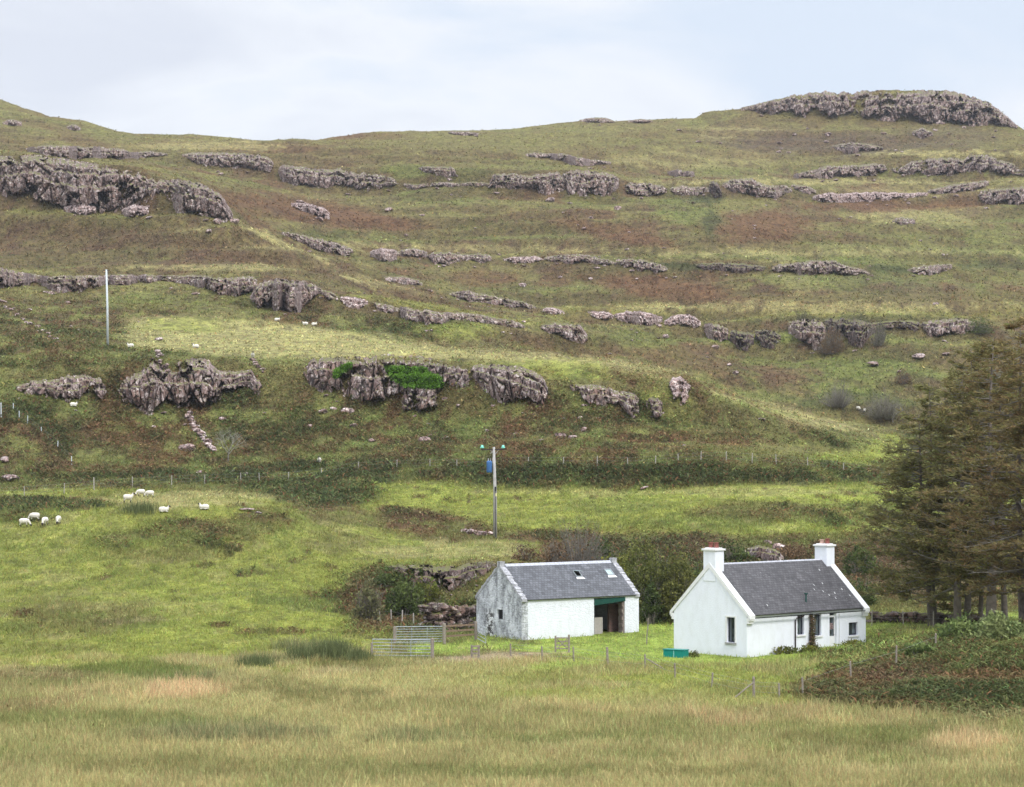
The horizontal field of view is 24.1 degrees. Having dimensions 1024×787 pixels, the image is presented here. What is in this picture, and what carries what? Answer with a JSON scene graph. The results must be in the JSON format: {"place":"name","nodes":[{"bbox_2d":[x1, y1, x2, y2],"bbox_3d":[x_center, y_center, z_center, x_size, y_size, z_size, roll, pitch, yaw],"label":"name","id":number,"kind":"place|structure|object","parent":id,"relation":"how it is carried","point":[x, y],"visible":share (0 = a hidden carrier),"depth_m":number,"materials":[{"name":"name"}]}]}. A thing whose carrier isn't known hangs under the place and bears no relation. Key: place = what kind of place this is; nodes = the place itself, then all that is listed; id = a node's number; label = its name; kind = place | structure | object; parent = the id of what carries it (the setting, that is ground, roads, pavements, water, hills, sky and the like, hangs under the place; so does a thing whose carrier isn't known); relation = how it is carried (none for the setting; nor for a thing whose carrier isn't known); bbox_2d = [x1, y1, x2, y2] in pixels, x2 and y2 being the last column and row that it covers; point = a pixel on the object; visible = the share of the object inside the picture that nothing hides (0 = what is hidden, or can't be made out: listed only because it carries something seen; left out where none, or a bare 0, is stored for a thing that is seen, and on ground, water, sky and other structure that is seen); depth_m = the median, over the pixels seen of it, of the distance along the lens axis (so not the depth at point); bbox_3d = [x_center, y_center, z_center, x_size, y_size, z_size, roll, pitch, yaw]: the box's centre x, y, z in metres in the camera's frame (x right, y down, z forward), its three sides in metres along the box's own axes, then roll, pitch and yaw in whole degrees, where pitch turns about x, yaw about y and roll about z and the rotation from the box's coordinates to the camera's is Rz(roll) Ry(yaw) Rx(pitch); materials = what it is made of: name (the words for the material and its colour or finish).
{"place":"outdoors","nodes":[
{"label":"outdoors","id":0,"kind":"place"},
{"bbox_2d":[0,89,1023,784],"bbox_3d":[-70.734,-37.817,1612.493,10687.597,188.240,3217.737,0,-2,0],"label":"ground","id":1,"kind":"structure","parent":0,"point":[676,140],"depth_m":572.72,"materials":[{"name":"plant"}]},
{"bbox_2d":[16,374,106,402],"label":"rock outcrop","id":2,"kind":"object","parent":1,"relation":"on","point":[68,386],"visible":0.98,"depth_m":332.69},
{"bbox_2d":[0,267,137,292],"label":"rock outcrop","id":3,"kind":"object","parent":1,"relation":"on","point":[59,283],"visible":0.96,"depth_m":490.84,"materials":[{"name":"stone"}]},
{"bbox_2d":[64,204,95,214],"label":"rock outcrop","id":4,"kind":"object","parent":1,"relation":"on","point":[82,209],"visible":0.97,"depth_m":618.85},
{"bbox_2d":[26,145,167,159],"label":"rock outcrop","id":5,"kind":"object","parent":1,"relation":"on","point":[76,152],"visible":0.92,"depth_m":730.90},
{"bbox_2d":[0,154,232,222],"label":"rock outcrop","id":6,"kind":"object","parent":1,"relation":"on","point":[61,181],"visible":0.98,"depth_m":625.30,"materials":[{"name":"stone"}]},
{"bbox_2d":[122,205,147,216],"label":"rock outcrop","id":7,"kind":"object","parent":1,"relation":"on","point":[133,211],"visible":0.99,"depth_m":604.22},
{"bbox_2d":[114,499,161,516],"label":"rush clump","id":8,"kind":"object","parent":1,"relation":"on","point":[134,508],"visible":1,"depth_m":218.41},
{"bbox_2d":[118,358,261,415],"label":"rock outcrop","id":9,"kind":"object","parent":1,"relation":"on","point":[150,389],"visible":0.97,"depth_m":341.27,"materials":[{"name":"stone"}]},
{"bbox_2d":[184,411,216,450],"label":"stone dyke","id":10,"kind":"structure","parent":1,"relation":"on","point":[201,433],"depth_m":327.61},
{"bbox_2d":[157,275,256,295],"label":"rock outcrop","id":11,"kind":"object","parent":1,"relation":"on","point":[235,286],"visible":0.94,"depth_m":488.54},
{"bbox_2d":[182,152,273,171],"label":"rock outcrop","id":12,"kind":"object","parent":1,"relation":"on","point":[259,162],"visible":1,"depth_m":887.31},
{"bbox_2d":[230,650,285,667],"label":"rush clump","id":13,"kind":"object","parent":1,"relation":"on","point":[256,660],"visible":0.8,"depth_m":141.45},
{"bbox_2d":[250,278,322,312],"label":"rock outcrop","id":14,"kind":"object","parent":1,"relation":"on","point":[284,295],"visible":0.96,"depth_m":474.46,"materials":[{"name":"stone"}]},
{"bbox_2d":[277,642,322,661],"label":"rush clump","id":15,"kind":"object","parent":1,"relation":"on","point":[300,653],"visible":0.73,"depth_m":144.90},
{"bbox_2d":[291,203,329,219],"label":"rock outcrop","id":16,"kind":"object","parent":1,"relation":"on","point":[312,209],"visible":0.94,"depth_m":750.37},
{"bbox_2d":[282,232,352,255],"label":"rock outcrop","id":17,"kind":"object","parent":1,"relation":"on","point":[318,244],"visible":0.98,"depth_m":662.31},
{"bbox_2d":[304,624,363,660],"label":"rush clump","id":18,"kind":"object","parent":1,"relation":"on","point":[337,647],"visible":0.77,"depth_m":145.61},
{"bbox_2d":[278,165,396,190],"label":"rock outcrop","id":19,"kind":"object","parent":1,"relation":"on","point":[303,175],"visible":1,"depth_m":863.55,"materials":[{"name":"stone"}]},
{"bbox_2d":[336,296,367,308],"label":"rock outcrop","id":20,"kind":"object","parent":1,"relation":"on","point":[353,302],"visible":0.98,"depth_m":477.58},
{"bbox_2d":[342,642,374,661],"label":"rush clump","id":21,"kind":"object","parent":1,"relation":"on","point":[360,654],"visible":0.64,"depth_m":144.36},
{"bbox_2d":[350,575,386,621],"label":"bush","id":22,"kind":"object","parent":1,"relation":"on","point":[365,605],"visible":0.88,"depth_m":171.56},
{"bbox_2d":[303,354,452,401],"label":"rock outcrop","id":23,"kind":"object","parent":1,"relation":"on","point":[319,375],"visible":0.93,"depth_m":341.73,"materials":[{"name":"stone"}]},
{"bbox_2d":[383,364,444,388],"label":"ivy patch","id":24,"kind":"object","parent":23,"relation":"on","point":[421,379],"visible":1,"depth_m":336.08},
{"bbox_2d":[370,248,396,261],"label":"rock outcrop","id":25,"kind":"object","parent":1,"relation":"on","point":[383,254],"visible":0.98,"depth_m":660.39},
{"bbox_2d":[373,569,395,589],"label":"bush","id":26,"kind":"object","parent":1,"relation":"on","point":[382,577],"visible":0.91,"depth_m":187.37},
{"bbox_2d":[382,573,424,616],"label":"bush","id":27,"kind":"object","parent":1,"relation":"on","point":[404,603],"visible":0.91,"depth_m":179.99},
{"bbox_2d":[397,248,427,257],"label":"rock outcrop","id":28,"kind":"object","parent":1,"relation":"on","point":[413,252],"visible":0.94,"depth_m":687.05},
{"bbox_2d":[402,386,437,412],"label":"rock outcrop","id":29,"kind":"object","parent":1,"relation":"on","point":[424,397],"visible":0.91,"depth_m":332.41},
{"bbox_2d":[414,572,443,602],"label":"bush","id":30,"kind":"object","parent":1,"relation":"on","point":[428,591],"visible":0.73,"depth_m":185.01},
{"bbox_2d":[398,182,461,189],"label":"rock outcrop","id":31,"kind":"object","parent":1,"relation":"on","point":[446,184],"visible":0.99,"depth_m":834.38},
{"bbox_2d":[417,166,457,177],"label":"rock outcrop","id":32,"kind":"object","parent":1,"relation":"on","point":[444,171],"visible":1,"depth_m":837.36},
{"bbox_2d":[387,561,495,594],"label":"rock outcrop","id":33,"kind":"object","parent":1,"relation":"on","point":[453,577],"visible":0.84,"depth_m":188.21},
{"bbox_2d":[417,602,475,629],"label":"ruined wall","id":34,"kind":"structure","parent":1,"relation":"on","point":[464,614],"depth_m":171.00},
{"bbox_2d":[5,451,889,495],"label":"wire fence","id":35,"kind":"object","parent":1,"relation":"on","point":[397,460],"visible":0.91,"depth_m":274.82,"materials":[{"name":"metal"}]},
{"bbox_2d":[428,251,491,264],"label":"rock outcrop","id":36,"kind":"object","parent":1,"relation":"on","point":[435,258],"visible":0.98,"depth_m":694.08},
{"bbox_2d":[448,365,471,388],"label":"rock outcrop","id":37,"kind":"object","parent":1,"relation":"on","point":[462,377],"visible":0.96,"depth_m":331.48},
{"bbox_2d":[400,307,524,327],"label":"rock outcrop","id":38,"kind":"object","parent":1,"relation":"on","point":[427,317],"visible":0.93,"depth_m":470.04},
{"bbox_2d":[449,290,535,308],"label":"rock outcrop","id":39,"kind":"object","parent":1,"relation":"on","point":[469,295],"visible":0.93,"depth_m":585.40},
{"bbox_2d":[480,445,504,537],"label":"electricity pole","id":40,"kind":"object","parent":1,"relation":"on","point":[489,466],"visible":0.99,"depth_m":231.80,"materials":[{"name":"grey wood"}]},
{"bbox_2d":[470,364,547,407],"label":"rock outcrop","id":41,"kind":"object","parent":1,"relation":"on","point":[505,383],"visible":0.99,"depth_m":323.17,"materials":[{"name":"stone"}]},
{"bbox_2d":[0,618,1023,786],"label":"meadow grass","id":42,"kind":"structure","parent":1,"relation":"on","point":[976,761],"depth_m":104.63,"materials":[{"name":"plant"}]},
{"bbox_2d":[0,283,1023,786],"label":"bracken","id":43,"kind":"object","parent":1,"relation":"on","point":[982,673],"visible":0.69,"depth_m":278.54,"materials":[{"name":"plant"}]},
{"bbox_2d":[0,436,1023,786],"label":"pasture grass","id":44,"kind":"structure","parent":1,"relation":"on","point":[156,606],"depth_m":174.75,"materials":[{"name":"plant"}]},
{"bbox_2d":[511,544,542,560],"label":"bush","id":45,"kind":"object","parent":1,"relation":"on","point":[524,556],"visible":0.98,"depth_m":201.67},
{"bbox_2d":[462,169,618,198],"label":"rock outcrop","id":46,"kind":"object","parent":1,"relation":"on","point":[580,182],"visible":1,"depth_m":813.33,"materials":[{"name":"stone"}]},
{"bbox_2d":[537,535,569,562],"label":"bush","id":47,"kind":"object","parent":1,"relation":"on","point":[553,555],"visible":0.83,"depth_m":200.91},
{"bbox_2d":[475,558,639,639],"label":"stone barn","id":48,"kind":"structure","parent":1,"relation":"on","point":[528,601],"depth_m":167.72,"materials":[{"name":"paint"}]},
{"bbox_2d":[541,322,587,343],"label":"rock outcrop","id":49,"kind":"object","parent":1,"relation":"on","point":[572,332],"visible":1,"depth_m":484.98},
{"bbox_2d":[544,254,613,264],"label":"rock outcrop","id":50,"kind":"object","parent":1,"relation":"on","point":[570,259],"visible":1,"depth_m":681.40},
{"bbox_2d":[549,153,610,166],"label":"rock outcrop","id":51,"kind":"object","parent":1,"relation":"on","point":[574,160],"visible":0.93,"depth_m":893.55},
{"bbox_2d":[549,516,611,561],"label":"bush","id":52,"kind":"object","parent":1,"relation":"on","point":[581,553],"visible":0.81,"depth_m":200.66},
{"bbox_2d":[586,535,615,560],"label":"bush","id":53,"kind":"object","parent":1,"relation":"on","point":[603,547],"visible":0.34,"depth_m":209.59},
{"bbox_2d":[569,384,638,417],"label":"rock outcrop","id":54,"kind":"object","parent":1,"relation":"on","point":[627,401],"visible":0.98,"depth_m":317.57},
{"bbox_2d":[613,311,661,325],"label":"rock outcrop","id":55,"kind":"object","parent":1,"relation":"on","point":[643,318],"visible":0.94,"depth_m":585.13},
{"bbox_2d":[614,259,667,273],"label":"rock outcrop","id":56,"kind":"object","parent":1,"relation":"on","point":[640,264],"visible":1,"depth_m":667.77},
{"bbox_2d":[621,536,664,619],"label":"bush","id":57,"kind":"object","parent":1,"relation":"on","point":[642,579],"visible":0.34,"depth_m":179.88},
{"bbox_2d":[510,643,779,697],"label":"wire fence","id":58,"kind":"object","parent":1,"relation":"on","point":[712,677],"visible":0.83,"depth_m":132.89,"materials":[{"name":"grey wood"}]},
{"bbox_2d":[624,182,666,196],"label":"rock outcrop","id":59,"kind":"object","parent":1,"relation":"on","point":[640,189],"visible":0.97,"depth_m":823.76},
{"bbox_2d":[639,577,663,623],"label":"bush","id":60,"kind":"object","parent":1,"relation":"on","point":[655,610],"visible":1,"depth_m":176.99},
{"bbox_2d":[646,397,663,417],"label":"rock outcrop","id":61,"kind":"object","parent":1,"relation":"on","point":[656,405],"visible":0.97,"depth_m":315.39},
{"bbox_2d":[649,544,696,622],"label":"bush","id":62,"kind":"object","parent":1,"relation":"on","point":[674,589],"visible":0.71,"depth_m":177.89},
{"bbox_2d":[669,376,690,405],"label":"rock outcrop","id":63,"kind":"object","parent":1,"relation":"on","point":[676,385],"visible":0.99,"depth_m":320.02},
{"bbox_2d":[664,314,700,327],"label":"rock outcrop","id":64,"kind":"object","parent":1,"relation":"on","point":[687,319],"visible":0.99,"depth_m":580.81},
{"bbox_2d":[669,185,708,195],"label":"rock outcrop","id":65,"kind":"object","parent":1,"relation":"on","point":[681,190],"visible":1,"depth_m":834.89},
{"bbox_2d":[704,323,727,341],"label":"rock outcrop","id":66,"kind":"object","parent":1,"relation":"on","point":[715,331],"visible":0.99,"depth_m":561.38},
{"bbox_2d":[694,262,766,272],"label":"rock outcrop","id":67,"kind":"object","parent":1,"relation":"on","point":[737,267],"visible":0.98,"depth_m":651.90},
{"bbox_2d":[713,537,755,562],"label":"bush","id":68,"kind":"object","parent":1,"relation":"on","point":[737,555],"visible":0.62,"depth_m":212.55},
{"bbox_2d":[730,330,753,350],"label":"rock outcrop","id":69,"kind":"object","parent":1,"relation":"on","point":[744,340],"visible":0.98,"depth_m":557.06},
{"bbox_2d":[722,178,791,198],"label":"rock outcrop","id":70,"kind":"object","parent":1,"relation":"on","point":[752,186],"visible":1,"depth_m":858.23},
{"bbox_2d":[745,545,783,560],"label":"rock outcrop","id":71,"kind":"object","parent":1,"relation":"on","point":[764,553],"visible":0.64,"depth_m":213.01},
{"bbox_2d":[755,329,780,348],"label":"rock outcrop","id":72,"kind":"object","parent":1,"relation":"on","point":[765,338],"visible":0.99,"depth_m":558.57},
{"bbox_2d":[670,538,869,656],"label":"white cottage","id":73,"kind":"structure","parent":1,"relation":"on","point":[740,609],"depth_m":153.00,"materials":[{"name":"paint"}]},
{"bbox_2d":[725,615,735,644],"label":"window","id":74,"kind":"structure","parent":73,"relation":"in","point":[731,619],"depth_m":150.78,"materials":[{"name":"white glass"}]},
{"bbox_2d":[776,540,809,558],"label":"bush","id":75,"kind":"object","parent":1,"relation":"on","point":[786,550],"visible":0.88,"depth_m":214.63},
{"bbox_2d":[788,318,825,350],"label":"rock outcrop","id":76,"kind":"object","parent":1,"relation":"on","point":[809,332],"visible":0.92,"depth_m":551.67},
{"bbox_2d":[772,260,869,275],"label":"rock outcrop","id":77,"kind":"object","parent":1,"relation":"on","point":[811,267],"visible":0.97,"depth_m":648.09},
{"bbox_2d":[816,326,846,353],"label":"bush","id":78,"kind":"object","parent":1,"relation":"on","point":[833,343],"visible":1,"depth_m":543.13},
{"bbox_2d":[817,381,853,407],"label":"bush","id":79,"kind":"object","parent":1,"relation":"on","point":[839,401],"visible":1,"depth_m":482.36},
{"bbox_2d":[794,163,887,178],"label":"rock outcrop","id":80,"kind":"object","parent":1,"relation":"on","point":[832,171],"visible":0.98,"depth_m":967.16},
{"bbox_2d":[832,142,882,153],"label":"rock outcrop","id":81,"kind":"object","parent":1,"relation":"on","point":[851,148],"visible":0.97,"depth_m":1019.21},
{"bbox_2d":[842,542,878,575],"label":"bush","id":82,"kind":"object","parent":1,"relation":"on","point":[861,556],"visible":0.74,"depth_m":205.26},
{"bbox_2d":[854,576,877,604],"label":"bush","id":83,"kind":"object","parent":1,"relation":"on","point":[869,599],"visible":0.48,"depth_m":187.18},
{"bbox_2d":[832,318,906,347],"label":"rock outcrop","id":84,"kind":"object","parent":1,"relation":"on","point":[857,333],"visible":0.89,"depth_m":547.90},
{"bbox_2d":[813,191,927,202],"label":"rock outcrop","id":85,"kind":"object","parent":1,"relation":"on","point":[832,197],"visible":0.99,"depth_m":893.41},
{"bbox_2d":[869,317,888,345],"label":"bush","id":86,"kind":"object","parent":1,"relation":"on","point":[879,339],"visible":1,"depth_m":538.17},
{"bbox_2d":[741,89,1017,128],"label":"rock outcrop","id":87,"kind":"object","parent":1,"relation":"on","point":[927,106],"visible":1,"depth_m":1114.03,"materials":[{"name":"stone"}]},
{"bbox_2d":[858,388,907,419],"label":"bush","id":88,"kind":"object","parent":1,"relation":"on","point":[881,414],"visible":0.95,"depth_m":476.24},
{"bbox_2d":[850,382,978,623],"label":"larch tree","id":89,"kind":"object","parent":1,"relation":"on","point":[924,467],"visible":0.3,"depth_m":172.05,"materials":[{"name":"green plant"}]},
{"bbox_2d":[903,639,937,657],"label":"bush","id":90,"kind":"object","parent":1,"relation":"on","point":[922,646],"visible":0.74,"depth_m":132.71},
{"bbox_2d":[866,611,985,624],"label":"field wall","id":91,"kind":"structure","parent":1,"relation":"on","point":[916,616],"depth_m":174.08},
{"bbox_2d":[855,413,1000,625],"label":"larch tree","id":92,"kind":"object","parent":1,"relation":"on","point":[908,460],"visible":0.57,"depth_m":169.14,"materials":[{"name":"green plant"}]},
{"bbox_2d":[908,264,951,274],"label":"rock outcrop","id":93,"kind":"object","parent":1,"relation":"on","point":[928,269],"visible":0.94,"depth_m":669.45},
{"bbox_2d":[919,318,974,336],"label":"rock outcrop","id":94,"kind":"object","parent":1,"relation":"on","point":[942,327],"visible":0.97,"depth_m":547.34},
{"bbox_2d":[884,372,1014,619],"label":"larch tree","id":95,"kind":"object","parent":1,"relation":"on","point":[956,579],"visible":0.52,"depth_m":164.46,"materials":[{"name":"green plant"}]},
{"bbox_2d":[936,610,978,638],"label":"bush","id":96,"kind":"object","parent":1,"relation":"on","point":[960,625],"visible":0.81,"depth_m":138.12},
{"bbox_2d":[928,180,988,193],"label":"rock outcrop","id":97,"kind":"object","parent":1,"relation":"on","point":[963,187],"visible":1,"depth_m":914.80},
{"bbox_2d":[898,154,1023,175],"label":"rock outcrop","id":98,"kind":"object","parent":1,"relation":"on","point":[949,166],"visible":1,"depth_m":963.63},
{"bbox_2d":[902,347,1023,622],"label":"larch tree","id":99,"kind":"object","parent":1,"relation":"on","point":[967,604],"visible":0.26,"depth_m":166.27,"materials":[{"name":"green plant"}]},
{"bbox_2d":[904,336,1023,622],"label":"larch tree","id":100,"kind":"object","parent":1,"relation":"on","point":[991,602],"visible":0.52,"depth_m":160.15,"materials":[{"name":"green plant"}]},
{"bbox_2d":[911,356,1023,622],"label":"larch tree","id":101,"kind":"object","parent":1,"relation":"on","point":[980,608],"visible":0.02,"depth_m":168.74,"materials":[{"name":"green plant"}]},
{"bbox_2d":[925,339,1023,615],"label":"larch tree","id":102,"kind":"object","parent":1,"relation":"on","point":[1004,607],"visible":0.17,"depth_m":163.71,"materials":[{"name":"green plant"}]},
{"bbox_2d":[929,320,1023,620],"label":"larch tree","id":103,"kind":"object","parent":1,"relation":"on","point":[980,496],"visible":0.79,"depth_m":146.81,"materials":[{"name":"green plant"}]},
{"bbox_2d":[965,316,995,333],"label":"bush","id":104,"kind":"object","parent":1,"relation":"on","point":[981,328],"visible":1,"depth_m":546.67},
{"bbox_2d":[963,315,1023,595],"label":"larch tree","id":105,"kind":"object","parent":1,"relation":"on","point":[1005,545],"visible":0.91,"depth_m":143.55,"materials":[{"name":"green plant"}]},
{"bbox_2d":[968,610,1023,640],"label":"bush","id":106,"kind":"object","parent":1,"relation":"on","point":[1000,625],"visible":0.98,"depth_m":136.42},
{"bbox_2d":[978,186,1023,205],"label":"rock outcrop","id":107,"kind":"object","parent":1,"relation":"on","point":[1014,195],"visible":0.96,"depth_m":900.38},
{"bbox_2d":[992,401,1023,565],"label":"larch tree","id":108,"kind":"object","parent":1,"relation":"on","point":[1005,487],"visible":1,"depth_m":142.73,"materials":[{"name":"green plant"}]},
{"bbox_2d":[0,0,1023,139],"label":"sky","id":109,"kind":"structure","parent":0,"point":[242,69],"materials":[{"name":"white"}]},
{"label":"gate post","id":110,"kind":"object","parent":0,"visible":0},
{"bbox_2d":[372,639,430,655],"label":"metal gate","id":111,"kind":"structure","parent":110,"relation":"attached to","point":[391,642],"depth_m":147.51,"materials":[{"name":"metal"}]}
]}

